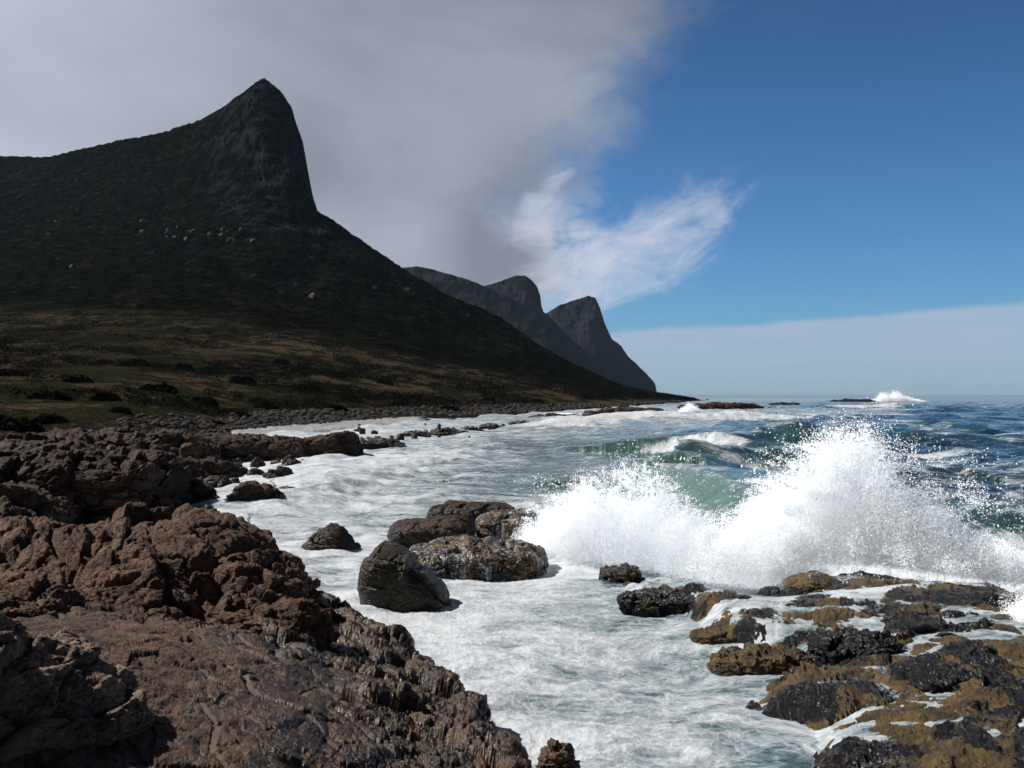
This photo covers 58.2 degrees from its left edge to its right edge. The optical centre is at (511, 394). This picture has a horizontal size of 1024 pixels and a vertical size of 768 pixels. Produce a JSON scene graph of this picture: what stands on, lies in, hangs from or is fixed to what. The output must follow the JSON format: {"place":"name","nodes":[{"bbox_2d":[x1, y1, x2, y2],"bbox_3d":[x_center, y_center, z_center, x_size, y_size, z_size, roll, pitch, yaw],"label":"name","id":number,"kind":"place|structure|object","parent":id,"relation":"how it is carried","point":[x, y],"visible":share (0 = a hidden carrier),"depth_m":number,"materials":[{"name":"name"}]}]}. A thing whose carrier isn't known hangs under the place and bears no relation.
{"place":"outdoors","nodes":[
{"label":"outdoors","id":0,"kind":"place"},
{"bbox_2d":[0,590,531,767],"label":"shore","id":1,"kind":"structure","parent":0,"point":[361,691],"depth_m":9.77,"materials":[{"name":"stone"}]},
{"bbox_2d":[0,569,82,617],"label":"rock outcrop","id":2,"kind":"object","parent":1,"relation":"on","point":[28,594],"visible":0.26,"depth_m":11.58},
{"bbox_2d":[0,610,154,761],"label":"rock outcrop","id":3,"kind":"object","parent":1,"relation":"on","point":[66,690],"visible":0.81,"depth_m":7.34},
{"bbox_2d":[201,596,334,648],"bbox_3d":[-3.359,3.316,12.613,1.799,1.033,1.284,0,0,0],"label":"boulder","id":4,"kind":"object","parent":1,"relation":"on","point":[310,617],"visible":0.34,"depth_m":12.48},
{"bbox_2d":[623,570,1023,767],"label":"reef","id":5,"kind":"object","parent":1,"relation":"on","point":[991,699],"visible":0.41,"depth_m":11.48},
{"bbox_2d":[598,562,645,582],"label":"reef rock","id":6,"kind":"object","parent":5,"relation":"on","point":[624,572],"visible":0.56,"depth_m":19.88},
{"bbox_2d":[616,587,697,616],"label":"reef rock","id":7,"kind":"object","parent":5,"relation":"on","point":[656,602],"visible":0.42,"depth_m":17.10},
{"bbox_2d":[707,642,812,676],"bbox_3d":[3.711,4.100,13.725,1.604,0.776,1.055,0,0,0],"label":"reef rock","id":8,"kind":"object","parent":5,"relation":"on","point":[764,658],"visible":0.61,"depth_m":13.48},
{"bbox_2d":[0,78,707,435],"bbox_3d":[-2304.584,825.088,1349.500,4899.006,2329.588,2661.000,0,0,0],"label":"mountain","id":9,"kind":"structure","parent":0,"point":[234,164],"depth_m":609.72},
{"bbox_2d":[0,413,9,419],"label":"bush","id":10,"kind":"object","parent":9,"relation":"on","point":[2,415],"visible":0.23,"depth_m":64.80,"materials":[{"name":"green plant"}]},
{"bbox_2d":[0,368,27,375],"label":"bush","id":11,"kind":"object","parent":9,"relation":"on","point":[10,370],"visible":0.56,"depth_m":129.80,"materials":[{"name":"green plant"}]},
{"bbox_2d":[12,446,25,451],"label":"shore boulder","id":12,"kind":"object","parent":9,"relation":"on","point":[19,448],"visible":0.06,"depth_m":35.33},
{"bbox_2d":[0,416,44,431],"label":"bush","id":13,"kind":"object","parent":9,"relation":"on","point":[24,424],"visible":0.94,"depth_m":60.08,"materials":[{"name":"green plant"}]},
{"bbox_2d":[26,390,73,400],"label":"bush","id":14,"kind":"object","parent":9,"relation":"on","point":[53,394],"visible":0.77,"depth_m":92.28,"materials":[{"name":"green plant"}]},
{"bbox_2d":[35,413,69,423],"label":"bush","id":15,"kind":"object","parent":9,"relation":"on","point":[43,418],"visible":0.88,"depth_m":67.83,"materials":[{"name":"green plant"}]},
{"bbox_2d":[63,374,94,382],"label":"bush","id":16,"kind":"object","parent":9,"relation":"on","point":[76,379],"visible":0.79,"depth_m":122.74,"materials":[{"name":"green plant"}]},
{"bbox_2d":[82,442,105,450],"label":"shore boulder","id":17,"kind":"object","parent":9,"relation":"on","point":[100,445],"visible":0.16,"depth_m":37.33,"materials":[{"name":"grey stone"}]},
{"bbox_2d":[89,391,120,400],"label":"bush","id":18,"kind":"object","parent":9,"relation":"on","point":[106,396],"visible":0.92,"depth_m":95.44,"materials":[{"name":"green plant"}]},
{"bbox_2d":[109,406,132,414],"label":"bush","id":19,"kind":"object","parent":9,"relation":"on","point":[124,410],"visible":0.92,"depth_m":81.68,"materials":[{"name":"green plant"}]},
{"bbox_2d":[128,358,148,364],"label":"bush","id":20,"kind":"object","parent":9,"relation":"on","point":[139,361],"visible":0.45,"depth_m":184.91,"materials":[{"name":"green plant"}]},
{"bbox_2d":[137,382,178,393],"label":"bush","id":21,"kind":"object","parent":9,"relation":"on","point":[163,386],"visible":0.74,"depth_m":121.71,"materials":[{"name":"green plant"}]},
{"bbox_2d":[174,363,194,370],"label":"bush","id":22,"kind":"object","parent":9,"relation":"on","point":[189,366],"visible":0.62,"depth_m":186.27,"materials":[{"name":"green plant"}]},
{"bbox_2d":[178,443,201,465],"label":"shore boulder","id":23,"kind":"object","parent":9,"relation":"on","point":[186,450],"visible":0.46,"depth_m":42.69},
{"bbox_2d":[190,396,218,405],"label":"bush","id":24,"kind":"object","parent":9,"relation":"on","point":[216,403],"visible":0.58,"depth_m":119.01,"materials":[{"name":"green plant"}]},
{"bbox_2d":[212,420,225,424],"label":"bush","id":25,"kind":"object","parent":9,"relation":"on","point":[217,422],"visible":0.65,"depth_m":96.42,"materials":[{"name":"green plant"}]},
{"bbox_2d":[229,375,256,384],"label":"bush","id":26,"kind":"object","parent":9,"relation":"on","point":[251,380],"visible":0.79,"depth_m":174.28,"materials":[{"name":"green plant"}]},
{"bbox_2d":[234,411,251,416],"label":"bush","id":27,"kind":"object","parent":9,"relation":"on","point":[241,413],"visible":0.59,"depth_m":112.27,"materials":[{"name":"green plant"}]},
{"bbox_2d":[256,401,278,408],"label":"bush","id":28,"kind":"object","parent":9,"relation":"on","point":[267,405],"visible":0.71,"depth_m":128.46,"materials":[{"name":"green plant"}]},
{"bbox_2d":[271,359,290,363],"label":"bush","id":29,"kind":"object","parent":9,"relation":"on","point":[284,361],"visible":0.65,"depth_m":249.17,"materials":[{"name":"green plant"}]},
{"bbox_2d":[308,292,316,297],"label":"boulder","id":30,"kind":"object","parent":9,"relation":"on","point":[312,295],"visible":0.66,"depth_m":558.99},
{"bbox_2d":[0,236,645,415],"bbox_3d":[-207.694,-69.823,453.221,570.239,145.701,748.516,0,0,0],"label":"undergrowth","id":31,"kind":"object","parent":9,"relation":"on","point":[433,397],"visible":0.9,"depth_m":268.76,"materials":[{"name":"green plant"}]},
{"bbox_2d":[325,371,345,376],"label":"bush","id":32,"kind":"object","parent":9,"relation":"on","point":[339,373],"visible":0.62,"depth_m":228.12,"materials":[{"name":"green plant"}]},
{"bbox_2d":[330,405,349,411],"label":"bush","id":33,"kind":"object","parent":9,"relation":"on","point":[338,408],"visible":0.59,"depth_m":140.94,"materials":[{"name":"green plant"}]},
{"bbox_2d":[376,379,394,385],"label":"bush","id":34,"kind":"object","parent":9,"relation":"on","point":[388,382],"visible":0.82,"depth_m":228.48,"materials":[{"name":"green plant"}]},
{"bbox_2d":[116,400,680,436],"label":"beach pebbles","id":35,"kind":"object","parent":9,"relation":"on","point":[301,417],"visible":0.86,"depth_m":127.53,"materials":[{"name":"grey stone"}]},
{"bbox_2d":[440,405,460,411],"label":"bush","id":36,"kind":"object","parent":9,"relation":"on","point":[451,407],"visible":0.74,"depth_m":179.74,"materials":[{"name":"green plant"}]},
{"bbox_2d":[482,396,495,400],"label":"bush","id":37,"kind":"object","parent":9,"relation":"on","point":[488,398],"visible":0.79,"depth_m":228.85,"materials":[{"name":"green plant"}]},
{"bbox_2d":[402,266,595,372],"bbox_3d":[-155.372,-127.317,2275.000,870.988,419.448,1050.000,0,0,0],"label":"headland","id":38,"kind":"structure","parent":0,"point":[536,328],"depth_m":2387.16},
{"bbox_2d":[0,0,1023,394],"label":"sky","id":39,"kind":"structure","parent":0,"point":[750,197],"materials":[{"name":"blue"}]},
{"bbox_2d":[486,275,612,380],"bbox_3d":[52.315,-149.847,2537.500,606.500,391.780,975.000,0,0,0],"label":"headland","id":40,"kind":"structure","parent":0,"point":[522,290],"depth_m":2641.56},
{"bbox_2d":[546,296,656,391],"bbox_3d":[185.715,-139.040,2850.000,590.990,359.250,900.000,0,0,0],"label":"headland","id":41,"kind":"structure","parent":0,"point":[580,323],"depth_m":2882.89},
{"bbox_2d":[191,395,1023,767],"bbox_3d":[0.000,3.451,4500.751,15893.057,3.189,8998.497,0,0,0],"label":"sea","id":42,"kind":"structure","parent":0,"point":[575,657],"depth_m":24.18,"materials":[{"name":"liquid"}]},
{"bbox_2d":[0,480,84,525],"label":"rock outcrop","id":43,"kind":"object","parent":42,"relation":"in","point":[17,498],"visible":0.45,"depth_m":26.48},
{"bbox_2d":[0,433,88,448],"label":"rock outcrop","id":44,"kind":"object","parent":42,"relation":"in","point":[59,436],"visible":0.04,"depth_m":44.54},
{"bbox_2d":[0,442,14,449],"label":"shore boulder","id":45,"kind":"object","parent":44,"relation":"on","point":[5,445],"visible":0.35,"depth_m":39.46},
{"bbox_2d":[5,439,17,447],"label":"shore boulder","id":46,"kind":"object","parent":44,"relation":"on","point":[9,441],"visible":0.2,"depth_m":42.25,"materials":[{"name":"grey stone"}]},
{"bbox_2d":[5,432,23,439],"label":"shore boulder","id":47,"kind":"object","parent":44,"relation":"on","point":[15,435],"visible":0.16,"depth_m":47.14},
{"bbox_2d":[23,432,47,440],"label":"shore boulder","id":48,"kind":"object","parent":44,"relation":"on","point":[29,436],"visible":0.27,"depth_m":45.62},
{"bbox_2d":[46,434,58,442],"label":"shore boulder","id":49,"kind":"object","parent":44,"relation":"on","point":[52,437],"visible":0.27,"depth_m":46.09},
{"bbox_2d":[71,445,81,450],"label":"shore boulder","id":50,"kind":"object","parent":44,"relation":"on","point":[75,447],"visible":0.06,"depth_m":36.60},
{"bbox_2d":[75,441,85,447],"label":"shore boulder","id":51,"kind":"object","parent":44,"relation":"on","point":[79,443],"visible":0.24,"depth_m":43.81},
{"bbox_2d":[74,433,95,445],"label":"shore boulder","id":52,"kind":"object","parent":44,"relation":"on","point":[84,438],"visible":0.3,"depth_m":45.30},
{"bbox_2d":[107,431,123,445],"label":"shore boulder","id":53,"kind":"object","parent":44,"relation":"on","point":[115,437],"visible":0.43,"depth_m":47.31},
{"bbox_2d":[131,437,146,449],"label":"shore boulder","id":54,"kind":"object","parent":44,"relation":"on","point":[141,443],"visible":0.66,"depth_m":47.41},
{"bbox_2d":[20,515,110,524],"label":"rock outcrop","id":55,"kind":"object","parent":42,"relation":"in","point":[108,520],"visible":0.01,"depth_m":23.20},
{"bbox_2d":[0,442,195,524],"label":"rock outcrop","id":56,"kind":"object","parent":42,"relation":"in","point":[96,486],"visible":0.45,"depth_m":29.23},
{"bbox_2d":[39,425,222,459],"bbox_3d":[-23.079,3.356,52.071,12.575,3.172,9.594,0,0,0],"label":"rock outcrop","id":57,"kind":"object","parent":42,"relation":"in","point":[209,448],"visible":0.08,"depth_m":51.53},
{"bbox_2d":[106,444,117,451],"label":"shore boulder","id":58,"kind":"object","parent":57,"relation":"on","point":[110,447],"visible":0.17,"depth_m":38.40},
{"bbox_2d":[128,445,142,449],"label":"shore boulder","id":59,"kind":"object","parent":57,"relation":"on","point":[135,447],"visible":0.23,"depth_m":44.19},
{"bbox_2d":[133,430,145,438],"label":"shore boulder","id":60,"kind":"object","parent":57,"relation":"on","point":[137,434],"visible":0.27,"depth_m":50.03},
{"bbox_2d":[150,439,162,447],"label":"shore boulder","id":61,"kind":"object","parent":57,"relation":"on","point":[157,441],"visible":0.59,"depth_m":47.74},
{"bbox_2d":[151,434,161,441],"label":"shore boulder","id":62,"kind":"object","parent":57,"relation":"on","point":[155,437],"visible":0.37,"depth_m":49.02,"materials":[{"name":"brown stone"}]},
{"bbox_2d":[149,444,164,451],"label":"shore boulder","id":63,"kind":"object","parent":57,"relation":"on","point":[156,447],"visible":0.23,"depth_m":42.09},
{"bbox_2d":[162,444,170,451],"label":"shore boulder","id":64,"kind":"object","parent":57,"relation":"on","point":[166,447],"visible":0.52,"depth_m":48.18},
{"bbox_2d":[159,430,183,447],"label":"shore boulder","id":65,"kind":"object","parent":57,"relation":"on","point":[172,438],"visible":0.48,"depth_m":49.32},
{"bbox_2d":[180,435,201,456],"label":"shore boulder","id":66,"kind":"object","parent":57,"relation":"on","point":[191,439],"visible":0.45,"depth_m":49.52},
{"bbox_2d":[0,501,322,626],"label":"rock outcrop","id":67,"kind":"object","parent":42,"relation":"in","point":[184,562],"visible":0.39,"depth_m":13.61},
{"bbox_2d":[188,476,219,502],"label":"boulder","id":68,"kind":"object","parent":42,"relation":"in","point":[200,490],"visible":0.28,"depth_m":33.13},
{"bbox_2d":[199,466,210,478],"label":"boulder","id":69,"kind":"object","parent":42,"relation":"in","point":[205,474],"visible":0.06,"depth_m":38.91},
{"bbox_2d":[185,456,200,466],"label":"shore boulder","id":70,"kind":"object","parent":69,"relation":"on","point":[194,460],"visible":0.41,"depth_m":39.21,"materials":[{"name":"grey stone"}]},
{"bbox_2d":[204,504,213,508],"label":"shore boulder","id":71,"kind":"object","parent":42,"relation":"in","point":[206,506],"visible":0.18,"depth_m":31.16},
{"bbox_2d":[203,475,231,487],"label":"boulder","id":72,"kind":"object","parent":42,"relation":"in","point":[217,481],"visible":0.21,"depth_m":37.47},
{"bbox_2d":[200,457,242,477],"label":"boulder","id":73,"kind":"object","parent":42,"relation":"in","point":[213,466],"visible":0.35,"depth_m":43.66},
{"bbox_2d":[230,477,239,482],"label":"boulder","id":74,"kind":"object","parent":42,"relation":"in","point":[234,480],"visible":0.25,"depth_m":39.40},
{"bbox_2d":[232,457,240,462],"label":"shore boulder","id":75,"kind":"object","parent":42,"relation":"in","point":[238,460],"visible":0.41,"depth_m":53.27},
{"bbox_2d":[239,467,248,474],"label":"boulder","id":76,"kind":"object","parent":42,"relation":"in","point":[244,470],"visible":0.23,"depth_m":44.18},
{"bbox_2d":[223,480,283,501],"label":"boulder","id":77,"kind":"object","parent":42,"relation":"in","point":[250,490],"visible":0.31,"depth_m":32.72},
{"bbox_2d":[247,468,264,475],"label":"boulder","id":78,"kind":"object","parent":42,"relation":"in","point":[255,471],"visible":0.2,"depth_m":43.06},
{"bbox_2d":[250,456,265,467],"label":"boulder","id":79,"kind":"object","parent":42,"relation":"in","point":[257,461],"visible":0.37,"depth_m":49.41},
{"bbox_2d":[262,465,292,478],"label":"boulder","id":80,"kind":"object","parent":42,"relation":"in","point":[280,471],"visible":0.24,"depth_m":40.77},
{"bbox_2d":[204,430,363,461],"bbox_3d":[-15.468,3.513,58.968,11.859,2.479,5.676,0,0,0],"label":"rock outcrop","id":81,"kind":"object","parent":42,"relation":"in","point":[246,447],"visible":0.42,"depth_m":56.71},
{"bbox_2d":[278,486,294,488],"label":"boulder","id":82,"kind":"object","parent":42,"relation":"in","point":[284,487],"visible":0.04,"depth_m":35.74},
{"bbox_2d":[280,455,300,465],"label":"boulder","id":83,"kind":"object","parent":42,"relation":"in","point":[288,460],"visible":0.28,"depth_m":49.58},
{"bbox_2d":[301,522,360,550],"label":"boulder","id":84,"kind":"object","parent":42,"relation":"in","point":[331,535],"visible":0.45,"depth_m":23.35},
{"bbox_2d":[359,428,365,433],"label":"shore boulder","id":85,"kind":"object","parent":42,"relation":"on","point":[362,430],"visible":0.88,"depth_m":99.61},
{"bbox_2d":[360,439,377,449],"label":"boulder","id":86,"kind":"object","parent":42,"relation":"in","point":[369,445],"visible":0.27,"depth_m":71.56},
{"bbox_2d":[359,436,405,447],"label":"boulder","id":87,"kind":"object","parent":42,"relation":"in","point":[381,442],"visible":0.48,"depth_m":73.48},
{"bbox_2d":[396,433,403,439],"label":"shore boulder","id":88,"kind":"object","parent":42,"relation":"in","point":[399,436],"visible":0.8,"depth_m":85.17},
{"bbox_2d":[357,540,449,611],"bbox_3d":[-2.061,3.686,17.553,1.721,1.728,1.419,0,0,0],"label":"boulder","id":89,"kind":"object","parent":42,"relation":"in","point":[393,576],"visible":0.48,"depth_m":16.99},
{"bbox_2d":[402,430,431,436],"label":"boulder","id":90,"kind":"object","parent":42,"relation":"in","point":[418,433],"visible":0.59,"depth_m":91.99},
{"bbox_2d":[387,515,475,549],"bbox_3d":[-2.169,3.847,24.939,2.356,1.158,2.094,0,0,0],"label":"washed rock","id":91,"kind":"object","parent":42,"relation":"in","point":[407,533],"visible":0.52,"depth_m":24.11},
{"bbox_2d":[430,427,460,435],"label":"boulder","id":92,"kind":"object","parent":42,"relation":"in","point":[443,431],"visible":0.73,"depth_m":95.84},
{"bbox_2d":[426,500,514,532],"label":"washed rock","id":93,"kind":"object","parent":42,"relation":"in","point":[472,511],"visible":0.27,"depth_m":28.43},
{"bbox_2d":[459,426,484,431],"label":"boulder","id":94,"kind":"object","parent":42,"relation":"in","point":[471,428],"visible":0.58,"depth_m":102.06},
{"bbox_2d":[409,534,548,581],"bbox_3d":[-1.028,3.941,21.516,3.768,1.277,2.744,0,0,0],"label":"washed rock","id":95,"kind":"object","parent":42,"relation":"in","point":[486,559],"visible":0.53,"depth_m":20.47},
{"bbox_2d":[478,422,500,428],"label":"boulder","id":96,"kind":"object","parent":42,"relation":"in","point":[485,426],"visible":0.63,"depth_m":112.18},
{"bbox_2d":[475,507,537,539],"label":"washed rock","id":97,"kind":"object","parent":42,"relation":"in","point":[501,522],"visible":0.42,"depth_m":24.98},
{"bbox_2d":[508,420,529,424],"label":"boulder","id":98,"kind":"object","parent":42,"relation":"in","point":[517,422],"visible":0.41,"depth_m":121.07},
{"bbox_2d":[528,413,582,417],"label":"rock outcrop","id":99,"kind":"object","parent":42,"relation":"in","point":[548,414],"visible":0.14,"depth_m":151.60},
{"bbox_2d":[535,738,580,767],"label":"boulder","id":100,"kind":"object","parent":42,"relation":"in","point":[554,753],"visible":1,"depth_m":9.81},
{"bbox_2d":[582,406,663,415],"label":"rock outcrop","id":101,"kind":"object","parent":42,"relation":"in","point":[610,410],"visible":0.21,"depth_m":172.86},
{"bbox_2d":[489,440,818,590],"bbox_3d":[3.402,2.549,22.254,9.786,2.924,5.433,0,0,41],"label":"splash","id":102,"kind":"object","parent":42,"relation":"on","point":[715,568],"visible":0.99,"depth_m":20.71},
{"bbox_2d":[678,401,700,412],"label":"splash","id":103,"kind":"object","parent":42,"relation":"on","point":[690,408],"visible":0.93,"depth_m":203.39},
{"bbox_2d":[689,625,736,644],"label":"reef rock","id":104,"kind":"object","parent":42,"relation":"in","point":[711,635],"visible":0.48,"depth_m":14.99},
{"bbox_2d":[677,402,763,408],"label":"rock outcrop","id":105,"kind":"object","parent":42,"relation":"in","point":[720,405],"visible":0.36,"depth_m":257.12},
{"bbox_2d":[757,586,808,596],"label":"reef rock","id":106,"kind":"object","parent":42,"relation":"in","point":[775,591],"visible":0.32,"depth_m":16.85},
{"bbox_2d":[769,402,799,404],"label":"rock outcrop","id":107,"kind":"object","parent":42,"relation":"in","point":[777,403],"visible":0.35,"depth_m":356.64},
{"bbox_2d":[782,570,841,592],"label":"reef rock","id":108,"kind":"object","parent":42,"relation":"in","point":[815,581],"visible":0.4,"depth_m":17.44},
{"bbox_2d":[829,398,876,401],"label":"rock outcrop","id":109,"kind":"object","parent":42,"relation":"in","point":[852,400],"visible":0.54,"depth_m":512.54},
{"bbox_2d":[806,626,909,667],"bbox_3d":[5.200,3.940,13.621,1.596,0.904,1.182,0,0,0],"label":"reef rock","id":110,"kind":"object","parent":42,"relation":"in","point":[831,648],"visible":0.37,"depth_m":13.42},
{"bbox_2d":[699,385,1023,591],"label":"splash","id":111,"kind":"object","parent":42,"relation":"on","point":[897,535],"visible":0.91,"depth_m":18.23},
{"bbox_2d":[871,388,929,401],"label":"splash","id":112,"kind":"object","parent":42,"relation":"on","point":[892,398],"visible":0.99,"depth_m":516.79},
{"bbox_2d":[880,610,994,636],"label":"reef rock","id":113,"kind":"object","parent":42,"relation":"in","point":[921,627],"visible":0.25,"depth_m":13.91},
{"bbox_2d":[887,651,1023,693],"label":"reef rock","id":114,"kind":"object","parent":42,"relation":"in","point":[930,673],"visible":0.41,"depth_m":11.64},
{"bbox_2d":[990,574,1023,623],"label":"splash","id":115,"kind":"object","parent":42,"relation":"on","point":[1018,610],"visible":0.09,"depth_m":14.50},
{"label":"boulder","id":116,"kind":"object","parent":42,"relation":"in","visible":0},
{"bbox_2d":[176,459,201,480],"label":"shore boulder","id":117,"kind":"object","parent":116,"relation":"on","point":[195,472],"visible":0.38,"depth_m":35.82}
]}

